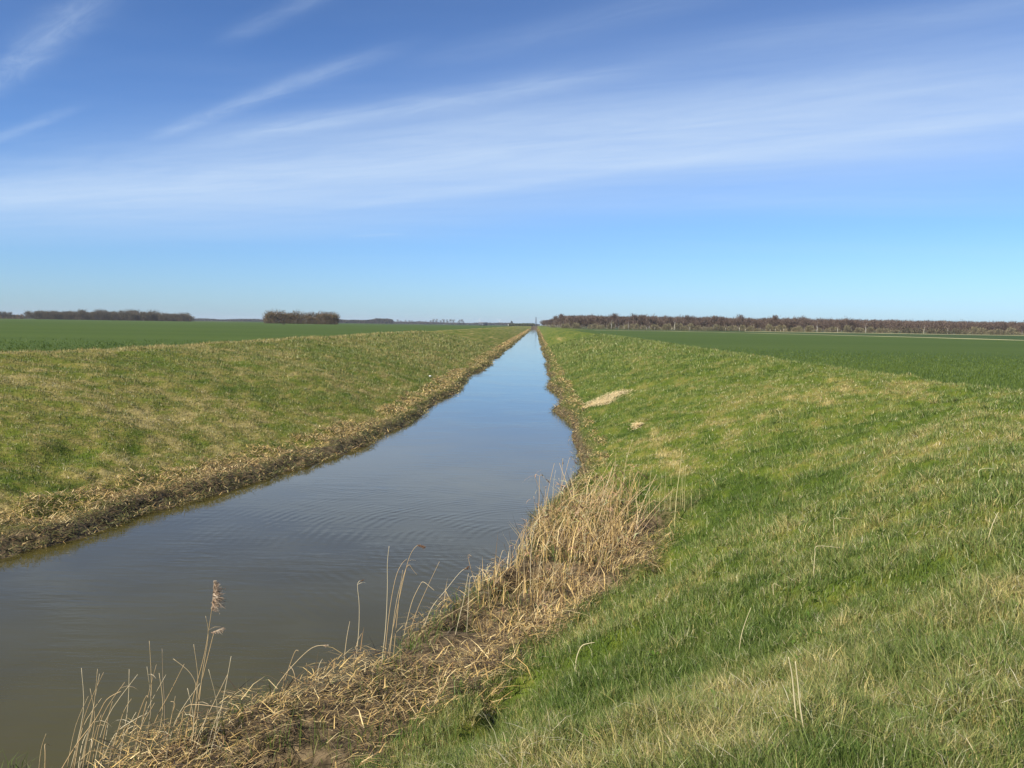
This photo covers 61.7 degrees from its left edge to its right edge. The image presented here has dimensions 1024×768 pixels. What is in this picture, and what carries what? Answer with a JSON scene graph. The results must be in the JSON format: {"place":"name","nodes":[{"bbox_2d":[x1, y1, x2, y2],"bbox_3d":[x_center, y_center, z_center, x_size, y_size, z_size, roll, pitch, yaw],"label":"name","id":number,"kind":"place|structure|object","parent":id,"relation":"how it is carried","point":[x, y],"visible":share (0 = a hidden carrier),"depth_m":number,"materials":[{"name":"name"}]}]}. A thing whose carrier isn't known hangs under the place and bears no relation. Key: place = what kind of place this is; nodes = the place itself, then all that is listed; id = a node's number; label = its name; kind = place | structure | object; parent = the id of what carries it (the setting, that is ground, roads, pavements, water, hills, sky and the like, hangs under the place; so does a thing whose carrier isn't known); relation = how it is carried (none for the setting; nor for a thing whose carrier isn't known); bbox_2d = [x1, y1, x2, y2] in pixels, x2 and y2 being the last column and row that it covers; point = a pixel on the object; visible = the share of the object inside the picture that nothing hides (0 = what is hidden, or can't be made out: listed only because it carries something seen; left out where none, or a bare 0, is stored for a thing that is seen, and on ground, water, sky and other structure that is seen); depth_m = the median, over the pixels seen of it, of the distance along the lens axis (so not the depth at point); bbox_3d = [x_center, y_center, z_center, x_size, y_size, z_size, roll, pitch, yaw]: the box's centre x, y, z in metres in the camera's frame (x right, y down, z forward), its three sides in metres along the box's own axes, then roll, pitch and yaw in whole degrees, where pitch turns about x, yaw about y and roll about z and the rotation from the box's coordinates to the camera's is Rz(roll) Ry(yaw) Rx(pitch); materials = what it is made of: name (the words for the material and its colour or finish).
{"place":"outdoors","nodes":[
{"label":"outdoors","id":0,"kind":"place"},
{"bbox_2d":[0,319,512,351],"bbox_3d":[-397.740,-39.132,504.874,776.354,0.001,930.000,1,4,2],"label":"wheat field","id":1,"kind":"structure","parent":0,"point":[84,331],"depth_m":134.47,"materials":[{"name":"plant"}]},
{"bbox_2d":[262,310,274,321],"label":"oak tree","id":2,"kind":"object","parent":1,"relation":"on","point":[266,317],"visible":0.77,"depth_m":658.88,"materials":[{"name":"brown plant"}]},
{"bbox_2d":[273,310,286,323],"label":"oak tree","id":3,"kind":"object","parent":1,"relation":"on","point":[280,313],"visible":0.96,"depth_m":656.48,"materials":[{"name":"brown plant"}]},
{"bbox_2d":[289,310,299,323],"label":"oak tree","id":4,"kind":"object","parent":1,"relation":"on","point":[294,315],"visible":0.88,"depth_m":657.68,"materials":[{"name":"brown plant"}]},
{"bbox_2d":[313,311,329,320],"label":"oak tree","id":5,"kind":"object","parent":1,"relation":"on","point":[322,314],"visible":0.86,"depth_m":655.58,"materials":[{"name":"brown plant"}]},
{"bbox_2d":[320,312,337,323],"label":"oak tree","id":6,"kind":"object","parent":1,"relation":"on","point":[331,316],"visible":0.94,"depth_m":653.56,"materials":[{"name":"brown plant"}]},
{"bbox_2d":[328,313,339,323],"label":"oak tree","id":7,"kind":"object","parent":1,"relation":"on","point":[337,318],"visible":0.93,"depth_m":657.65,"materials":[{"name":"brown plant"}]},
{"bbox_2d":[0,329,582,767],"bbox_3d":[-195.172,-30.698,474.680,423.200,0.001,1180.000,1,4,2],"label":"water","id":8,"kind":"structure","parent":0,"point":[294,563],"depth_m":17.07,"materials":[{"name":"liquid"}]},
{"bbox_2d":[71,668,83,766],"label":"reed","id":9,"kind":"object","parent":8,"relation":"on","point":[82,718],"visible":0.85,"depth_m":9.59,"materials":[{"name":"plant"}]},
{"bbox_2d":[67,697,87,766],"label":"reed","id":10,"kind":"object","parent":8,"relation":"on","point":[73,734],"visible":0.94,"depth_m":9.50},
{"bbox_2d":[72,672,103,767],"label":"reed","id":11,"kind":"object","parent":8,"relation":"on","point":[83,721],"visible":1,"depth_m":9.32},
{"bbox_2d":[74,698,101,767],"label":"reed","id":12,"kind":"object","parent":8,"relation":"on","point":[80,736],"visible":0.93,"depth_m":9.52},
{"bbox_2d":[80,669,97,767],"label":"reed","id":13,"kind":"object","parent":8,"relation":"on","point":[91,722],"visible":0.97,"depth_m":9.24,"materials":[{"name":"plant"}]},
{"bbox_2d":[80,674,99,766],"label":"reed","id":14,"kind":"object","parent":8,"relation":"on","point":[89,726],"visible":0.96,"depth_m":9.28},
{"bbox_2d":[62,691,120,767],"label":"reed","id":15,"kind":"object","parent":8,"relation":"on","point":[85,732],"visible":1,"depth_m":9.17,"materials":[{"name":"plant"}]},
{"bbox_2d":[87,716,105,767],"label":"reed","id":16,"kind":"object","parent":8,"relation":"on","point":[93,740],"visible":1,"depth_m":9.28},
{"bbox_2d":[85,689,111,765],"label":"reed","id":17,"kind":"object","parent":8,"relation":"on","point":[93,729],"visible":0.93,"depth_m":9.52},
{"bbox_2d":[98,701,112,761],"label":"reed","id":18,"kind":"object","parent":8,"relation":"on","point":[104,732],"visible":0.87,"depth_m":9.55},
{"bbox_2d":[92,682,135,761],"bbox_3d":[-4.469,3.824,9.647,0.552,0.970,0.011,1,4,1],"label":"reed","id":19,"kind":"object","parent":8,"relation":"on","point":[101,719],"visible":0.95,"depth_m":9.65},
{"bbox_2d":[94,674,137,766],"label":"reed","id":20,"kind":"object","parent":8,"relation":"on","point":[105,721],"visible":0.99,"depth_m":9.25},
{"bbox_2d":[107,700,130,767],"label":"reed","id":21,"kind":"object","parent":8,"relation":"on","point":[117,733],"visible":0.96,"depth_m":9.39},
{"bbox_2d":[115,692,128,767],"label":"reed","id":22,"kind":"object","parent":8,"relation":"on","point":[124,726],"visible":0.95,"depth_m":9.49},
{"bbox_2d":[99,712,148,767],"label":"reed","id":23,"kind":"object","parent":8,"relation":"on","point":[115,734],"visible":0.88,"depth_m":9.46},
{"bbox_2d":[121,697,145,766],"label":"reed","id":24,"kind":"object","parent":8,"relation":"on","point":[133,729],"visible":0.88,"depth_m":9.45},
{"bbox_2d":[140,669,154,758],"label":"reed","id":25,"kind":"object","parent":8,"relation":"on","point":[150,713],"visible":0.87,"depth_m":9.38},
{"bbox_2d":[132,675,165,762],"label":"reed","id":26,"kind":"object","parent":8,"relation":"on","point":[145,714],"visible":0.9,"depth_m":9.42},
{"bbox_2d":[147,641,151,749],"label":"reed","id":27,"kind":"object","parent":8,"relation":"on","point":[151,691],"visible":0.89,"depth_m":9.41,"materials":[{"name":"plant"}]},
{"bbox_2d":[155,674,162,747],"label":"reed","id":28,"kind":"object","parent":8,"relation":"on","point":[162,710],"visible":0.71,"depth_m":9.68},
{"bbox_2d":[142,665,183,757],"bbox_3d":[-3.892,3.689,9.504,0.619,1.277,0.014,2,4,15],"label":"reed","id":29,"kind":"object","parent":8,"relation":"on","point":[162,706],"visible":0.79,"depth_m":9.50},
{"bbox_2d":[161,684,199,752],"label":"reed","id":30,"kind":"object","parent":8,"relation":"on","point":[176,719],"visible":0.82,"depth_m":9.38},
{"bbox_2d":[184,688,193,759],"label":"reed","id":31,"kind":"object","parent":8,"relation":"on","point":[193,721],"visible":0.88,"depth_m":9.28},
{"bbox_2d":[192,648,197,734],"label":"reed","id":32,"kind":"object","parent":8,"relation":"on","point":[197,687],"visible":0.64,"depth_m":9.80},
{"bbox_2d":[193,619,208,754],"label":"reed","id":33,"kind":"object","parent":8,"relation":"on","point":[201,684],"visible":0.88,"depth_m":9.35,"materials":[{"name":"plant"}]},
{"bbox_2d":[172,704,232,756],"bbox_3d":[-3.393,3.897,9.279,0.856,0.908,0.064,2,4,15],"label":"reed","id":34,"kind":"object","parent":8,"relation":"on","point":[182,719],"visible":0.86,"depth_m":9.28,"materials":[{"name":"plant"}]},
{"bbox_2d":[181,580,225,755],"bbox_3d":[-3.396,3.224,9.321,0.595,2.244,0.256,1,4,2],"label":"reed","id":35,"kind":"object","parent":8,"relation":"on","point":[215,602],"visible":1,"depth_m":9.27,"materials":[{"name":"plant"}]},
{"bbox_2d":[188,628,225,753],"bbox_3d":[-3.392,3.513,9.461,0.455,1.648,0.077,0,4,-15],"label":"reed","id":36,"kind":"object","parent":8,"relation":"on","point":[219,630],"visible":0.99,"depth_m":9.44,"materials":[{"name":"plant"}]},
{"bbox_2d":[190,674,227,755],"bbox_3d":[-3.378,3.765,9.407,0.506,1.155,0.012,0,4,-11],"label":"reed","id":37,"kind":"object","parent":8,"relation":"on","point":[207,715],"visible":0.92,"depth_m":9.40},
{"bbox_2d":[208,669,217,752],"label":"reed","id":38,"kind":"object","parent":8,"relation":"on","point":[217,713],"visible":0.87,"depth_m":9.24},
{"bbox_2d":[213,659,230,743],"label":"reed","id":39,"kind":"object","parent":8,"relation":"on","point":[223,697],"visible":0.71,"depth_m":9.65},
{"bbox_2d":[267,645,326,701],"bbox_3d":[-2.739,3.732,10.664,0.974,1.068,0.044,1,4,8],"label":"reed","id":40,"kind":"object","parent":8,"relation":"on","point":[293,664],"visible":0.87,"depth_m":10.65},
{"bbox_2d":[381,550,388,664],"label":"reed","id":41,"kind":"object","parent":8,"relation":"on","point":[386,607],"visible":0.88,"depth_m":12.50,"materials":[{"name":"plant"}]},
{"bbox_2d":[384,559,406,661],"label":"reed","id":42,"kind":"object","parent":8,"relation":"on","point":[389,613],"visible":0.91,"depth_m":12.62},
{"bbox_2d":[393,566,413,655],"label":"reed","id":43,"kind":"object","parent":8,"relation":"on","point":[397,611],"visible":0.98,"depth_m":12.51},
{"bbox_2d":[386,544,425,662],"bbox_3d":[-1.526,3.220,12.417,0.645,1.882,0.102,2,4,21],"label":"reed","id":44,"kind":"object","parent":8,"relation":"on","point":[420,545],"visible":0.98,"depth_m":12.41,"materials":[{"name":"plant"}]},
{"bbox_2d":[424,566,468,625],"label":"reed","id":45,"kind":"object","parent":8,"relation":"on","point":[445,590],"visible":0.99,"depth_m":13.61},
{"bbox_2d":[0,318,1023,767],"bbox_3d":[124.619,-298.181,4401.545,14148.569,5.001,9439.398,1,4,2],"label":"ground","id":46,"kind":"structure","parent":0,"point":[488,336],"depth_m":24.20,"materials":[{"name":"plant"}]},
{"bbox_2d":[0,314,23,318],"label":"treeline","id":47,"kind":"object","parent":46,"relation":"on","point":[18,316],"visible":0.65,"depth_m":1032.14,"materials":[{"name":"plant"}]},
{"bbox_2d":[22,310,31,318],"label":"ash tree","id":48,"kind":"object","parent":46,"relation":"on","point":[28,314],"visible":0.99,"depth_m":1000.29,"materials":[{"name":"brown plant"}]},
{"bbox_2d":[75,310,83,319],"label":"ash tree","id":49,"kind":"object","parent":46,"relation":"on","point":[79,314],"visible":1,"depth_m":995.71,"materials":[{"name":"brown plant"}]},
{"bbox_2d":[94,308,102,319],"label":"ash tree","id":50,"kind":"object","parent":46,"relation":"on","point":[98,313],"visible":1,"depth_m":996.91,"materials":[{"name":"brown plant"}]},
{"bbox_2d":[99,310,107,319],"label":"ash tree","id":51,"kind":"object","parent":46,"relation":"on","point":[103,313],"visible":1,"depth_m":995.91,"materials":[{"name":"brown plant"}]},
{"bbox_2d":[36,311,191,321],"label":"treeline","id":52,"kind":"object","parent":46,"relation":"on","point":[147,319],"visible":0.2,"depth_m":1017.74,"materials":[{"name":"plant"}]},
{"bbox_2d":[110,311,119,319],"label":"ash tree","id":53,"kind":"object","parent":46,"relation":"on","point":[115,316],"visible":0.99,"depth_m":995.01,"materials":[{"name":"brown plant"}]},
{"bbox_2d":[117,309,125,318],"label":"ash tree","id":54,"kind":"object","parent":46,"relation":"on","point":[121,313],"visible":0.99,"depth_m":993.12,"materials":[{"name":"brown plant"}]},
{"bbox_2d":[124,308,135,319],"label":"ash tree","id":55,"kind":"object","parent":46,"relation":"on","point":[127,313],"visible":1,"depth_m":994.61,"materials":[{"name":"brown plant"}]},
{"bbox_2d":[127,312,137,320],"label":"ash tree","id":56,"kind":"object","parent":46,"relation":"on","point":[131,314],"visible":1,"depth_m":991.41,"materials":[{"name":"brown plant"}]},
{"bbox_2d":[138,312,147,320],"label":"ash tree","id":57,"kind":"object","parent":46,"relation":"on","point":[142,315],"visible":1,"depth_m":992.91,"materials":[{"name":"brown plant"}]},
{"bbox_2d":[162,653,164,743],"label":"reed","id":58,"kind":"object","parent":46,"relation":"on","point":[164,696],"visible":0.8,"depth_m":9.90,"materials":[{"name":"plant"}]},
{"bbox_2d":[192,318,263,321],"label":"treeline","id":59,"kind":"object","parent":46,"relation":"on","point":[248,320],"visible":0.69,"depth_m":2420.34,"materials":[{"name":"plant"}]},
{"bbox_2d":[0,329,530,557],"bbox_3d":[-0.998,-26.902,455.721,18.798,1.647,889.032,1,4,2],"label":"reed litter","id":60,"kind":"object","parent":46,"relation":"on","point":[510,341],"visible":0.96,"depth_m":26.09,"materials":[{"name":"plant"}]},
{"bbox_2d":[1,466,694,767],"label":"sedge","id":61,"kind":"object","parent":46,"relation":"on","point":[413,644],"visible":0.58,"depth_m":11.23,"materials":[{"name":"plant"}]},
{"bbox_2d":[356,580,364,656],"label":"reed","id":62,"kind":"object","parent":46,"relation":"on","point":[359,612],"visible":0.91,"depth_m":12.64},
{"bbox_2d":[339,318,392,323],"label":"treeline","id":63,"kind":"object","parent":46,"relation":"on","point":[380,321],"visible":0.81,"depth_m":1910.62,"materials":[{"name":"plant"}]},
{"bbox_2d":[389,571,402,660],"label":"reed","id":64,"kind":"object","parent":46,"relation":"on","point":[394,616],"visible":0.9,"depth_m":12.36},
{"bbox_2d":[80,476,715,767],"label":"fallen reeds","id":65,"kind":"object","parent":46,"relation":"on","point":[294,682],"visible":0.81,"depth_m":10.66,"materials":[{"name":"plant"}]},
{"bbox_2d":[393,321,539,325],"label":"treeline","id":66,"kind":"object","parent":46,"relation":"on","point":[414,322],"visible":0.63,"depth_m":2604.56,"materials":[{"name":"plant"}]},
{"bbox_2d":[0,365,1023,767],"bbox_3d":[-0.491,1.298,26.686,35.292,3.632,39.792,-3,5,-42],"label":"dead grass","id":67,"kind":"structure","parent":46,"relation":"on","point":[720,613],"depth_m":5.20,"materials":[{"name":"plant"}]},
{"bbox_2d":[508,323,534,325],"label":"treeline","id":68,"kind":"object","parent":46,"relation":"on","point":[521,324],"visible":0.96,"depth_m":1352.66,"materials":[{"name":"plant"}]},
{"bbox_2d":[530,516,548,586],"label":"reed","id":69,"kind":"object","parent":46,"relation":"on","point":[531,547],"visible":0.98,"depth_m":15.87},
{"bbox_2d":[465,462,661,642],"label":"reed stems","id":70,"kind":"object","parent":46,"relation":"on","point":[616,525],"visible":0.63,"depth_m":17.07,"materials":[{"name":"plant"}]},
{"bbox_2d":[523,329,612,534],"bbox_3d":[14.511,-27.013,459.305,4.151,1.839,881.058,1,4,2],"label":"reed litter","id":71,"kind":"object","parent":46,"relation":"on","point":[540,340],"visible":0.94,"depth_m":37.61,"materials":[{"name":"plant"}]},
{"bbox_2d":[555,494,586,558],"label":"reed","id":72,"kind":"object","parent":46,"relation":"on","point":[572,498],"visible":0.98,"depth_m":16.85,"materials":[{"name":"plant"}]},
{"bbox_2d":[576,316,584,325],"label":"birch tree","id":73,"kind":"object","parent":46,"relation":"on","point":[582,319],"visible":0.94,"depth_m":579.17,"materials":[{"name":"brown plant"}]},
{"bbox_2d":[580,490,602,550],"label":"reed","id":74,"kind":"object","parent":46,"relation":"on","point":[588,516],"visible":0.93,"depth_m":17.78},
{"bbox_2d":[583,397,605,406],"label":"straw patch","id":75,"kind":"object","parent":46,"relation":"on","point":[591,403],"visible":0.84,"depth_m":45.01,"materials":[{"name":"plant"}]},
{"bbox_2d":[586,394,621,405],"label":"straw patch","id":76,"kind":"object","parent":46,"relation":"on","point":[606,399],"visible":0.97,"depth_m":44.34,"materials":[{"name":"plant"}]},
{"bbox_2d":[603,315,610,325],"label":"birch tree","id":77,"kind":"object","parent":46,"relation":"on","point":[606,320],"visible":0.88,"depth_m":567.70,"materials":[{"name":"brown plant"}]},
{"bbox_2d":[611,313,620,328],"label":"birch tree","id":78,"kind":"object","parent":46,"relation":"on","point":[614,315],"visible":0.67,"depth_m":578.07,"materials":[{"name":"brown plant"}]},
{"bbox_2d":[613,316,622,326],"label":"birch tree","id":79,"kind":"object","parent":46,"relation":"on","point":[616,320],"visible":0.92,"depth_m":557.06,"materials":[{"name":"brown plant"}]},
{"bbox_2d":[600,388,636,398],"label":"straw patch","id":80,"kind":"object","parent":46,"relation":"on","point":[615,393],"visible":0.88,"depth_m":45.85,"materials":[{"name":"plant"}]},
{"bbox_2d":[627,422,643,430],"bbox_3d":[4.824,1.620,32.966,0.871,0.350,0.935,0,4,-17],"label":"straw patch","id":81,"kind":"object","parent":46,"relation":"on","point":[637,424],"visible":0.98,"depth_m":32.87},
{"bbox_2d":[636,314,646,325],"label":"birch tree","id":82,"kind":"object","parent":46,"relation":"on","point":[641,320],"visible":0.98,"depth_m":557.99,"materials":[{"name":"brown plant"}]},
{"bbox_2d":[646,316,653,329],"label":"birch tree","id":83,"kind":"object","parent":46,"relation":"on","point":[649,320],"visible":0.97,"depth_m":541.31,"materials":[{"name":"brown plant"}]},
{"bbox_2d":[634,487,675,533],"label":"reed","id":84,"kind":"object","parent":46,"relation":"on","point":[654,508],"visible":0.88,"depth_m":17.89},
{"bbox_2d":[323,378,1023,767],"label":"long grass","id":85,"kind":"structure","parent":46,"relation":"on","point":[499,707],"depth_m":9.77,"materials":[{"name":"plant"}]},
{"bbox_2d":[672,323,681,329],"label":"willow shrub","id":86,"kind":"object","parent":46,"relation":"on","point":[677,325],"visible":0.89,"depth_m":512.64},
{"bbox_2d":[674,452,681,519],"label":"reed","id":87,"kind":"object","parent":46,"relation":"on","point":[677,487],"visible":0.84,"depth_m":18.94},
{"bbox_2d":[686,322,694,330],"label":"willow shrub","id":88,"kind":"object","parent":46,"relation":"on","point":[690,325],"visible":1,"depth_m":508.01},
{"bbox_2d":[698,316,708,327],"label":"birch tree","id":89,"kind":"object","parent":46,"relation":"on","point":[704,322],"visible":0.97,"depth_m":518.10,"materials":[{"name":"brown plant"}]},
{"bbox_2d":[709,315,717,326],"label":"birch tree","id":90,"kind":"object","parent":46,"relation":"on","point":[713,318],"visible":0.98,"depth_m":521.76,"materials":[{"name":"brown plant"}]},
{"bbox_2d":[712,324,719,330],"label":"willow shrub","id":91,"kind":"object","parent":46,"relation":"on","point":[716,328],"visible":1,"depth_m":503.06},
{"bbox_2d":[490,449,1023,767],"bbox_3d":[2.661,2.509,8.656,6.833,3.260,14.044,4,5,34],"label":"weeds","id":92,"kind":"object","parent":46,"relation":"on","point":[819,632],"visible":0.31,"depth_m":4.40,"materials":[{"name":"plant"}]},
{"bbox_2d":[766,323,773,331],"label":"willow shrub","id":93,"kind":"object","parent":46,"relation":"on","point":[769,327],"visible":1,"depth_m":511.87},
{"bbox_2d":[777,325,787,331],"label":"willow shrub","id":94,"kind":"object","parent":46,"relation":"on","point":[781,329],"visible":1,"depth_m":516.97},
{"bbox_2d":[543,315,1023,334],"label":"woodland","id":95,"kind":"object","parent":46,"relation":"on","point":[906,325],"visible":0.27,"depth_m":580.59,"materials":[{"name":"plant"}]},
{"bbox_2d":[780,318,790,328],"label":"birch tree","id":96,"kind":"object","parent":46,"relation":"on","point":[785,322],"visible":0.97,"depth_m":530.37,"materials":[{"name":"brown plant"}]},
{"bbox_2d":[788,657,796,722],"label":"dead stalk","id":97,"kind":"object","parent":46,"relation":"on","point":[793,691],"visible":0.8,"depth_m":3.60,"materials":[{"name":"plant"}]},
{"bbox_2d":[795,661,804,728],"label":"dead stalk","id":98,"kind":"object","parent":46,"relation":"on","point":[799,697],"visible":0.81,"depth_m":3.47,"materials":[{"name":"plant"}]},
{"bbox_2d":[800,317,809,330],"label":"birch tree","id":99,"kind":"object","parent":46,"relation":"on","point":[804,320],"visible":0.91,"depth_m":548.89,"materials":[{"name":"brown plant"}]},
{"bbox_2d":[610,330,1023,340],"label":"grass strip","id":100,"kind":"object","parent":46,"relation":"on","point":[853,335],"depth_m":245.02,"materials":[{"name":"plant"}]},
{"bbox_2d":[843,325,851,332],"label":"willow shrub","id":101,"kind":"object","parent":46,"relation":"on","point":[847,327],"visible":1,"depth_m":553.60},
{"bbox_2d":[745,331,1023,335],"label":"grass strip","id":102,"kind":"object","parent":46,"relation":"on","point":[883,333],"depth_m":482.95,"materials":[{"name":"plant"}]},
{"bbox_2d":[969,327,979,334],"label":"willow shrub","id":103,"kind":"object","parent":46,"relation":"on","point":[973,332],"visible":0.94,"depth_m":568.78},
{"bbox_2d":[976,327,986,334],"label":"willow shrub","id":104,"kind":"object","parent":46,"relation":"on","point":[982,332],"visible":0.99,"depth_m":565.48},
{"bbox_2d":[998,321,1008,330],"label":"birch tree","id":105,"kind":"object","parent":46,"relation":"on","point":[1002,324],"visible":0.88,"depth_m":569.73,"materials":[{"name":"brown plant"}]},
{"bbox_2d":[1005,327,1017,334],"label":"willow shrub","id":106,"kind":"object","parent":46,"relation":"on","point":[1013,331],"visible":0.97,"depth_m":550.11,"materials":[{"name":"plant"}]},
{"bbox_2d":[0,0,1023,326],"label":"sky","id":107,"kind":"structure","parent":0,"point":[490,161],"materials":[{"name":"blue"}]},
{"bbox_2d":[0,330,1023,390],"bbox_3d":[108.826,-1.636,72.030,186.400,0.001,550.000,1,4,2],"label":"wheat field","id":108,"kind":"structure","parent":0,"point":[861,345],"depth_m":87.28,"materials":[{"name":"plant"}]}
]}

